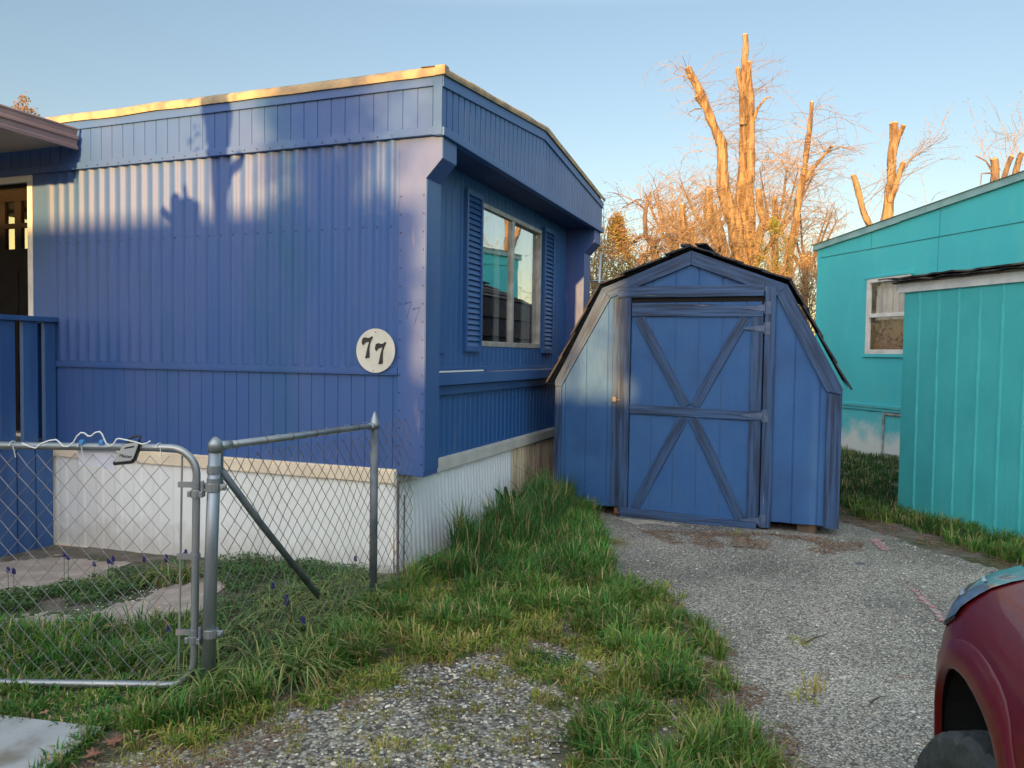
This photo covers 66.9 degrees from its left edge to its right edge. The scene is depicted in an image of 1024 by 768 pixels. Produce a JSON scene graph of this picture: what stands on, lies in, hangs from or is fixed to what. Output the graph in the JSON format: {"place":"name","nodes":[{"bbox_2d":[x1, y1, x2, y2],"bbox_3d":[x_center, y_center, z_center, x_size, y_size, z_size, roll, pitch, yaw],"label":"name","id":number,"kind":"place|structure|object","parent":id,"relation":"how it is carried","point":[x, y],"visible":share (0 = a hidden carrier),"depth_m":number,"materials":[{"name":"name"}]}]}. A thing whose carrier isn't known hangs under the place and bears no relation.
{"place":"outdoors","nodes":[
{"label":"outdoors","id":0,"kind":"place"},
{"bbox_2d":[0,405,1023,767],"bbox_3d":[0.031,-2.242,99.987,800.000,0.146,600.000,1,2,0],"label":"ground","id":1,"kind":"structure","parent":0,"point":[902,533],"depth_m":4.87,"materials":[{"name":"green plant"}]},
{"bbox_2d":[0,567,15,604],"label":"hyacinth clump","id":2,"kind":"object","parent":1,"relation":"on","point":[13,572],"visible":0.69,"depth_m":4.60,"materials":[{"name":"purple plant"}]},
{"bbox_2d":[12,91,39,115],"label":"budding tree","id":3,"kind":"object","parent":1,"relation":"on","point":[26,107],"visible":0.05,"depth_m":15.75,"materials":[{"name":"brown plant"}]},
{"bbox_2d":[0,638,55,668],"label":"hyacinth clump","id":4,"kind":"object","parent":1,"relation":"on","point":[10,650],"visible":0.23,"depth_m":3.75,"materials":[{"name":"green plant"}]},
{"bbox_2d":[0,314,57,556],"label":"porch deck","id":5,"kind":"structure","parent":1,"relation":"on","point":[37,379],"depth_m":6.17,"materials":[{"name":"blue wood"}]},
{"bbox_2d":[0,715,100,767],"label":"paving slab","id":6,"kind":"structure","parent":1,"relation":"on","point":[23,740],"depth_m":2.92,"materials":[{"name":"grey concrete"}]},
{"bbox_2d":[0,554,131,596],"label":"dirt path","id":7,"kind":"structure","parent":1,"relation":"on","point":[37,571],"depth_m":5.51,"materials":[{"name":"grey concrete"}]},
{"bbox_2d":[62,552,97,588],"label":"hyacinth clump","id":8,"kind":"object","parent":1,"relation":"on","point":[66,556],"visible":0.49,"depth_m":5.02,"materials":[{"name":"green plant"}]},
{"bbox_2d":[41,644,136,678],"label":"hyacinth clump","id":9,"kind":"object","parent":1,"relation":"on","point":[99,659],"visible":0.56,"depth_m":3.55,"materials":[{"name":"green plant"}]},
{"bbox_2d":[83,747,106,756],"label":"fallen leaf","id":10,"kind":"object","parent":1,"relation":"on","point":[92,752],"visible":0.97,"depth_m":2.83,"materials":[{"name":"brown plant"}]},
{"bbox_2d":[87,556,126,583],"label":"hyacinth clump","id":11,"kind":"object","parent":1,"relation":"on","point":[113,558],"visible":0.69,"depth_m":5.17,"materials":[{"name":"green plant"}]},
{"bbox_2d":[92,558,130,586],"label":"hyacinth clump","id":12,"kind":"object","parent":1,"relation":"on","point":[108,562],"visible":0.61,"depth_m":5.08,"materials":[{"name":"green plant"}]},
{"bbox_2d":[105,735,126,745],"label":"fallen leaf","id":13,"kind":"object","parent":1,"relation":"on","point":[114,739],"visible":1,"depth_m":2.92,"materials":[{"name":"brown plant"}]},
{"bbox_2d":[5,576,230,624],"bbox_3d":[-2.216,1.323,4.576,0.731,0.039,1.529,2,3,37],"label":"dirt patch","id":14,"kind":"object","parent":1,"relation":"on","point":[169,594],"visible":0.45,"depth_m":4.65,"materials":[{"name":"grey concrete"}]},
{"bbox_2d":[93,633,166,670],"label":"hyacinth clump","id":15,"kind":"object","parent":1,"relation":"on","point":[146,641],"visible":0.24,"depth_m":3.73,"materials":[{"name":"green plant"}]},
{"bbox_2d":[113,636,187,680],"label":"hyacinth clump","id":16,"kind":"object","parent":1,"relation":"on","point":[156,659],"visible":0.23,"depth_m":3.59,"materials":[{"name":"green plant"}]},
{"bbox_2d":[122,554,202,590],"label":"hyacinth clump","id":17,"kind":"object","parent":1,"relation":"on","point":[159,579],"visible":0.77,"depth_m":5.11,"materials":[{"name":"green plant"}]},
{"bbox_2d":[105,625,250,696],"bbox_3d":[-1.549,1.245,3.664,0.647,0.190,0.691,2,2,27],"label":"hyacinth clump","id":18,"kind":"object","parent":1,"relation":"on","point":[168,629],"visible":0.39,"depth_m":3.59,"materials":[{"name":"green plant"}]},
{"bbox_2d":[144,549,220,586],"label":"hyacinth clump","id":19,"kind":"object","parent":1,"relation":"on","point":[184,578],"visible":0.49,"depth_m":5.20,"materials":[{"name":"green plant"}]},
{"bbox_2d":[124,640,282,733],"bbox_3d":[-1.290,1.270,3.366,0.696,0.167,0.749,1,2,0],"label":"hyacinth clump","id":20,"kind":"object","parent":1,"relation":"on","point":[194,684],"visible":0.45,"depth_m":3.29,"materials":[{"name":"green plant"}]},
{"bbox_2d":[164,606,293,656],"bbox_3d":[-1.449,1.247,3.995,0.672,0.173,0.765,1,2,0],"label":"hyacinth clump","id":21,"kind":"object","parent":1,"relation":"on","point":[251,621],"visible":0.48,"depth_m":3.97,"materials":[{"name":"green plant"}]},
{"bbox_2d":[177,631,313,709],"bbox_3d":[-1.168,1.265,3.571,0.699,0.162,0.707,1,2,0],"label":"hyacinth clump","id":22,"kind":"object","parent":1,"relation":"on","point":[259,660],"visible":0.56,"depth_m":3.51,"materials":[{"name":"green plant"}]},
{"bbox_2d":[199,617,313,670],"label":"hyacinth clump","id":23,"kind":"object","parent":1,"relation":"on","point":[265,643],"visible":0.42,"depth_m":3.71,"materials":[{"name":"green plant"}]},
{"bbox_2d":[217,582,315,623],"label":"hyacinth clump","id":24,"kind":"object","parent":1,"relation":"on","point":[266,600],"visible":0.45,"depth_m":4.37,"materials":[{"name":"green plant"}]},
{"bbox_2d":[232,599,339,651],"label":"hyacinth clump","id":25,"kind":"object","parent":1,"relation":"on","point":[293,621],"visible":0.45,"depth_m":4.02,"materials":[{"name":"green plant"}]},
{"bbox_2d":[229,588,342,634],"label":"hyacinth clump","id":26,"kind":"object","parent":1,"relation":"on","point":[290,606],"visible":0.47,"depth_m":4.31,"materials":[{"name":"green plant"}]},
{"bbox_2d":[0,551,575,667],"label":"ground cover","id":27,"kind":"object","parent":1,"relation":"on","point":[79,595],"visible":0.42,"depth_m":4.87,"materials":[{"name":"green plant"}]},
{"bbox_2d":[242,572,345,611],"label":"hyacinth clump","id":28,"kind":"object","parent":1,"relation":"on","point":[289,590],"visible":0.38,"depth_m":4.69,"materials":[{"name":"green plant"}]},
{"bbox_2d":[240,629,364,713],"bbox_3d":[-0.980,1.265,3.539,0.654,0.174,0.717,1,2,0],"label":"hyacinth clump","id":29,"kind":"object","parent":1,"relation":"on","point":[293,678],"visible":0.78,"depth_m":3.42,"materials":[{"name":"green plant"}]},
{"bbox_2d":[0,64,605,573],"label":"mobile home","id":30,"kind":"object","parent":1,"relation":"on","point":[194,276],"visible":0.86,"depth_m":5.87,"materials":[{"name":"blue metal"}]},
{"bbox_2d":[0,183,27,429],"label":"door","id":31,"kind":"structure","parent":30,"relation":"in","point":[13,198],"depth_m":6.55,"materials":[{"name":"brown paint"}]},
{"bbox_2d":[0,104,78,152],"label":"porch awning","id":32,"kind":"object","parent":30,"relation":"attached to","point":[20,130],"visible":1,"depth_m":5.93,"materials":[{"name":"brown metal"}]},
{"bbox_2d":[356,329,394,372],"bbox_3d":[-0.933,-0.227,5.290,0.302,0.302,0.012,2,2,21],"label":"house number sign","id":33,"kind":"object","parent":30,"relation":"attached to","point":[375,350],"visible":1,"depth_m":5.29,"materials":[{"name":"white paint"}]},
{"bbox_2d":[439,370,483,372],"bbox_3d":[-0.429,-0.100,5.967,0.022,0.018,1.040,2,2,21],"label":"plastic strip","id":34,"kind":"object","parent":30,"relation":"attached to","point":[460,371],"visible":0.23,"depth_m":6.02,"materials":[{"name":"white"}]},
{"bbox_2d":[482,203,541,347],"bbox_3d":[-0.048,-0.956,7.325,0.152,1.318,1.580,2,2,21],"label":"window","id":35,"kind":"structure","parent":30,"relation":"in","point":[526,229],"depth_m":7.42,"materials":[{"name":"glass"}]},
{"bbox_2d":[201,411,412,684],"bbox_3d":[-0.979,0.776,4.166,0.090,1.206,1.772,2,2,23],"label":"chain link fence","id":36,"kind":"object","parent":1,"relation":"on","point":[217,472],"visible":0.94,"depth_m":3.79,"materials":[{"name":"metal"}]},
{"bbox_2d":[0,441,226,688],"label":"chain link gate","id":37,"kind":"structure","parent":36,"relation":"attached to","point":[196,493],"depth_m":3.38,"materials":[{"name":"metal"}]},
{"bbox_2d":[78,440,86,444],"bbox_3d":[-1.864,0.258,3.363,0.018,0.034,0.034,1,2,0],"label":"tape band","id":38,"kind":"object","parent":37,"relation":"attached to","point":[81,442],"visible":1,"depth_m":3.35,"materials":[{"name":"blue plastic"}]},
{"bbox_2d":[21,431,150,448],"bbox_3d":[-1.830,0.241,3.331,0.555,0.081,0.007,1,2,0],"label":"cable","id":39,"kind":"object","parent":37,"relation":"on","point":[101,433],"visible":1,"depth_m":3.33,"materials":[{"name":"white plastic"}]},
{"bbox_2d":[78,450,115,468],"bbox_3d":[-1.819,0.328,3.396,0.169,0.088,0.001,1,2,0],"label":"paper sheet","id":40,"kind":"object","parent":37,"relation":"attached to","point":[88,454],"visible":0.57,"depth_m":3.40,"materials":[{"name":"white paper"}]},
{"bbox_2d":[98,440,104,445],"bbox_3d":[-1.777,0.258,3.363,0.018,0.034,0.034,1,2,0],"label":"tape band","id":41,"kind":"object","parent":37,"relation":"attached to","point":[101,442],"visible":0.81,"depth_m":3.35,"materials":[{"name":"blue plastic"}]},
{"bbox_2d":[92,450,117,471],"bbox_3d":[-1.774,0.335,3.385,0.124,0.093,0.001,1,2,0],"label":"paper sheet","id":42,"kind":"object","parent":37,"relation":"attached to","point":[102,457],"visible":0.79,"depth_m":3.38,"materials":[{"name":"white paper"}]},
{"bbox_2d":[113,435,141,464],"bbox_3d":[-1.661,0.286,3.348,0.118,0.132,0.037,1,2,0],"label":"lockbox","id":43,"kind":"object","parent":37,"relation":"hanging from","point":[128,452],"visible":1,"depth_m":3.33,"materials":[{"name":"grey metal"}]},
{"bbox_2d":[235,616,379,684],"bbox_3d":[-1.003,1.243,3.742,0.735,0.199,0.613,2,2,28],"label":"hyacinth clump","id":44,"kind":"object","parent":1,"relation":"on","point":[294,640],"visible":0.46,"depth_m":3.71,"materials":[{"name":"green plant"}]},
{"bbox_2d":[281,572,368,616],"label":"hyacinth clump","id":45,"kind":"object","parent":1,"relation":"on","point":[334,590],"visible":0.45,"depth_m":4.58,"materials":[{"name":"green plant"}]},
{"bbox_2d":[277,598,386,648],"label":"hyacinth clump","id":46,"kind":"object","parent":1,"relation":"on","point":[324,621],"visible":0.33,"depth_m":4.03,"materials":[{"name":"green plant"}]},
{"bbox_2d":[280,580,394,630],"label":"hyacinth clump","id":47,"kind":"object","parent":1,"relation":"on","point":[346,603],"visible":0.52,"depth_m":4.28,"materials":[{"name":"green plant"}]},
{"bbox_2d":[298,556,390,596],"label":"hyacinth clump","id":48,"kind":"object","parent":1,"relation":"on","point":[349,580],"visible":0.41,"depth_m":4.88,"materials":[{"name":"green plant"}]},
{"bbox_2d":[93,631,605,767],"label":"gravel patch","id":49,"kind":"object","parent":1,"relation":"on","point":[348,753],"visible":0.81,"depth_m":3.09,"materials":[{"name":"grey gravel"}]},
{"bbox_2d":[320,580,411,615],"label":"hyacinth clump","id":50,"kind":"object","parent":1,"relation":"on","point":[346,595],"visible":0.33,"depth_m":4.49,"materials":[{"name":"green plant"}]},
{"bbox_2d":[325,565,426,598],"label":"hyacinth clump","id":51,"kind":"object","parent":1,"relation":"on","point":[381,580],"visible":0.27,"depth_m":4.75,"materials":[{"name":"green plant"}]},
{"bbox_2d":[35,517,985,767],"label":"loose stones","id":52,"kind":"object","parent":1,"relation":"on","point":[507,724],"visible":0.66,"depth_m":3.42,"materials":[{"name":"grey gravel"}]},
{"bbox_2d":[494,485,535,506],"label":"dock plant","id":53,"kind":"object","parent":1,"relation":"on","point":[506,491],"visible":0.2,"depth_m":7.16,"materials":[{"name":"green plant"}]},
{"bbox_2d":[514,458,551,492],"bbox_3d":[0.289,0.954,7.666,0.847,0.503,0.749,0,2,-22],"label":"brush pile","id":54,"kind":"object","parent":1,"relation":"on","point":[532,475],"visible":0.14,"depth_m":7.63,"materials":[{"name":"brown plant"}]},
{"bbox_2d":[71,507,1021,767],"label":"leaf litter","id":55,"kind":"object","parent":1,"relation":"on","point":[566,619],"visible":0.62,"depth_m":3.53,"materials":[{"name":"plant"}]},
{"bbox_2d":[592,252,604,290],"bbox_3d":[1.224,-0.330,10.995,0.220,3.056,0.036,1,2,0],"label":"clothes pole","id":56,"kind":"object","parent":1,"relation":"on","point":[599,280],"visible":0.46,"depth_m":10.93,"materials":[{"name":"metal"}]},
{"bbox_2d":[590,206,641,297],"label":"budding shrub","id":57,"kind":"object","parent":1,"relation":"on","point":[592,273],"visible":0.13,"depth_m":13.83,"materials":[{"name":"brown plant"}]},
{"bbox_2d":[600,195,687,268],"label":"bare tree","id":58,"kind":"object","parent":1,"relation":"on","point":[646,253],"visible":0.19,"depth_m":21.86,"materials":[{"name":"brown plant"}]},
{"bbox_2d":[613,217,697,267],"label":"budding shrub","id":59,"kind":"object","parent":1,"relation":"on","point":[657,246],"visible":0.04,"depth_m":14.23,"materials":[{"name":"brown plant"}]},
{"bbox_2d":[590,205,728,295],"bbox_3d":[1.771,-0.849,12.408,2.990,4.007,2.226,1,2,0],"label":"budding shrub","id":60,"kind":"object","parent":1,"relation":"on","point":[615,227],"visible":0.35,"depth_m":12.28,"materials":[{"name":"brown plant"}]},
{"bbox_2d":[595,177,726,277],"bbox_3d":[2.298,-1.181,13.097,2.650,4.635,2.042,2,3,37],"label":"fruit tree","id":61,"kind":"object","parent":1,"relation":"on","point":[648,238],"visible":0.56,"depth_m":12.88,"materials":[{"name":"brown plant"}]},
{"bbox_2d":[619,168,703,252],"bbox_3d":[4.864,-2.935,23.773,3.060,7.407,2.906,1,2,0],"label":"bare tree","id":62,"kind":"object","parent":1,"relation":"on","point":[652,208],"visible":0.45,"depth_m":23.57,"materials":[{"name":"brown plant"}]},
{"bbox_2d":[648,189,726,244],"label":"bare tree","id":63,"kind":"object","parent":1,"relation":"on","point":[663,211],"visible":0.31,"depth_m":20.73,"materials":[{"name":"brown plant"}]},
{"bbox_2d":[631,161,759,265],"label":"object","id":64,"kind":"object","parent":1,"relation":"on","point":[682,215],"visible":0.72,"depth_m":15.82,"materials":[{"name":"brown plant"}]},
{"bbox_2d":[654,151,762,242],"bbox_3d":[6.362,-3.467,25.460,3.486,8.376,2.836,1,2,0],"label":"bare tree","id":65,"kind":"object","parent":1,"relation":"on","point":[682,186],"visible":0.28,"depth_m":25.21,"materials":[{"name":"brown plant"}]},
{"bbox_2d":[641,33,828,266],"bbox_3d":[5.226,-3.713,18.456,4.332,9.436,3.070,1,2,0],"label":"pollarded tree","id":66,"kind":"object","parent":1,"relation":"on","point":[748,113],"visible":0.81,"depth_m":18.51,"materials":[{"name":"brown plant"}]},
{"bbox_2d":[716,189,837,316],"bbox_3d":[5.796,-1.631,17.032,3.125,5.329,3.283,1,2,0],"label":"willow shrub","id":67,"kind":"object","parent":1,"relation":"on","point":[774,227],"visible":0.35,"depth_m":16.78,"materials":[{"name":"brown plant"}]},
{"bbox_2d":[756,241,816,332],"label":"willow shrub","id":68,"kind":"object","parent":1,"relation":"on","point":[802,282],"visible":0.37,"depth_m":15.89,"materials":[{"name":"brown plant"}]},
{"bbox_2d":[730,138,853,272],"bbox_3d":[8.554,-3.439,24.203,3.918,8.475,2.969,1,2,0],"label":"bare tree","id":69,"kind":"object","parent":1,"relation":"on","point":[785,194],"visible":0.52,"depth_m":24.05,"materials":[{"name":"brown plant"}]},
{"bbox_2d":[595,505,1002,767],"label":"gravel drive","id":70,"kind":"structure","parent":1,"relation":"on","point":[849,532],"depth_m":4.49,"materials":[{"name":"grey gravel"}]},
{"bbox_2d":[614,506,619,513],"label":"wood block","id":71,"kind":"structure","parent":70,"relation":"on","point":[616,510],"depth_m":7.27,"materials":[{"name":"brown wood"}]},
{"bbox_2d":[608,535,636,546],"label":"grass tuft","id":72,"kind":"object","parent":70,"relation":"on","point":[614,540],"visible":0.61,"depth_m":6.16,"materials":[{"name":"green plant"}]},
{"bbox_2d":[615,518,679,525],"bbox_3d":[1.196,1.243,6.935,0.602,0.002,0.251,2,2,22],"label":"cement patch","id":73,"kind":"object","parent":70,"relation":"on","point":[636,521],"visible":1,"depth_m":6.95,"materials":[{"name":"grey concrete"}]},
{"bbox_2d":[546,243,852,528],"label":"barn shed","id":74,"kind":"structure","parent":70,"relation":"on","point":[699,384],"depth_m":6.90,"materials":[{"name":"blue paint"}]},
{"bbox_2d":[619,301,770,528],"bbox_3d":[1.612,0.277,6.920,1.286,2.005,0.054,2,2,22],"label":"door","id":75,"kind":"structure","parent":74,"relation":"in","point":[696,414],"depth_m":6.91,"materials":[{"name":"blue paint"}]},
{"bbox_2d":[797,524,816,533],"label":"wood block","id":76,"kind":"structure","parent":70,"relation":"on","point":[805,528],"depth_m":6.66,"materials":[{"name":"brown wood"}]},
{"bbox_2d":[871,538,889,549],"bbox_3d":[2.978,1.295,6.268,0.111,0.005,0.416,1,2,14],"label":"paint mark","id":77,"kind":"object","parent":70,"relation":"on","point":[879,543],"visible":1,"depth_m":6.29,"materials":[{"name":"paint"}]},
{"bbox_2d":[908,587,943,622],"bbox_3d":[2.538,1.348,4.704,0.070,0.008,0.819,1,2,12],"label":"paint mark","id":78,"kind":"object","parent":70,"relation":"on","point":[925,600],"visible":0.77,"depth_m":4.75,"materials":[{"name":"paint"}]},
{"bbox_2d":[914,565,1023,767],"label":"parked car","id":79,"kind":"object","parent":70,"relation":"on","point":[979,703],"visible":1,"depth_m":1.75,"materials":[{"name":"red paint"}]},
{"bbox_2d":[720,90,891,277],"bbox_3d":[6.587,-2.737,17.467,3.315,7.529,3.320,-1,3,-38],"label":"pollarded tree","id":80,"kind":"object","parent":1,"relation":"on","point":[801,184],"visible":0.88,"depth_m":17.28,"materials":[{"name":"brown plant"}]},
{"bbox_2d":[768,189,853,319],"bbox_3d":[8.674,-2.415,22.735,2.746,6.548,2.603,1,2,0],"label":"bare tree","id":81,"kind":"object","parent":1,"relation":"on","point":[821,231],"visible":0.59,"depth_m":22.43,"materials":[{"name":"brown plant"}]},
{"bbox_2d":[798,236,836,319],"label":"bare tree","id":82,"kind":"object","parent":1,"relation":"on","point":[813,265],"visible":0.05,"depth_m":24.36,"materials":[{"name":"brown plant"}]},
{"bbox_2d":[850,102,967,408],"bbox_3d":[7.811,-2.171,15.194,2.436,6.619,1.600,1,2,0],"label":"pollarded tree","id":83,"kind":"object","parent":1,"relation":"on","point":[893,178],"visible":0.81,"depth_m":15.24,"materials":[{"name":"brown plant"}]},
{"bbox_2d":[878,262,1023,539],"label":"turquoise shed","id":84,"kind":"structure","parent":1,"relation":"on","point":[961,452],"depth_m":6.90,"materials":[{"name":"paint"}]},
{"bbox_2d":[963,92,1023,185],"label":"pollarded tree","id":85,"kind":"object","parent":1,"relation":"on","point":[994,168],"visible":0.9,"depth_m":14.81,"materials":[{"name":"brown plant"}]},
{"bbox_2d":[0,0,1023,334],"label":"sky","id":86,"kind":"structure","parent":0,"point":[578,68],"materials":[{"name":"blue"}]},
{"bbox_2d":[813,170,1023,458],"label":"turquoise house","id":87,"kind":"structure","parent":0,"point":[859,315],"depth_m":11.88,"materials":[{"name":"paint"}]},
{"bbox_2d":[862,270,913,357],"bbox_3d":[5.790,-1.042,11.821,0.434,1.275,0.965,1,2,0],"label":"window","id":88,"kind":"structure","parent":87,"relation":"in","point":[889,321],"depth_m":12.00,"materials":[{"name":"white paint"}]}
]}

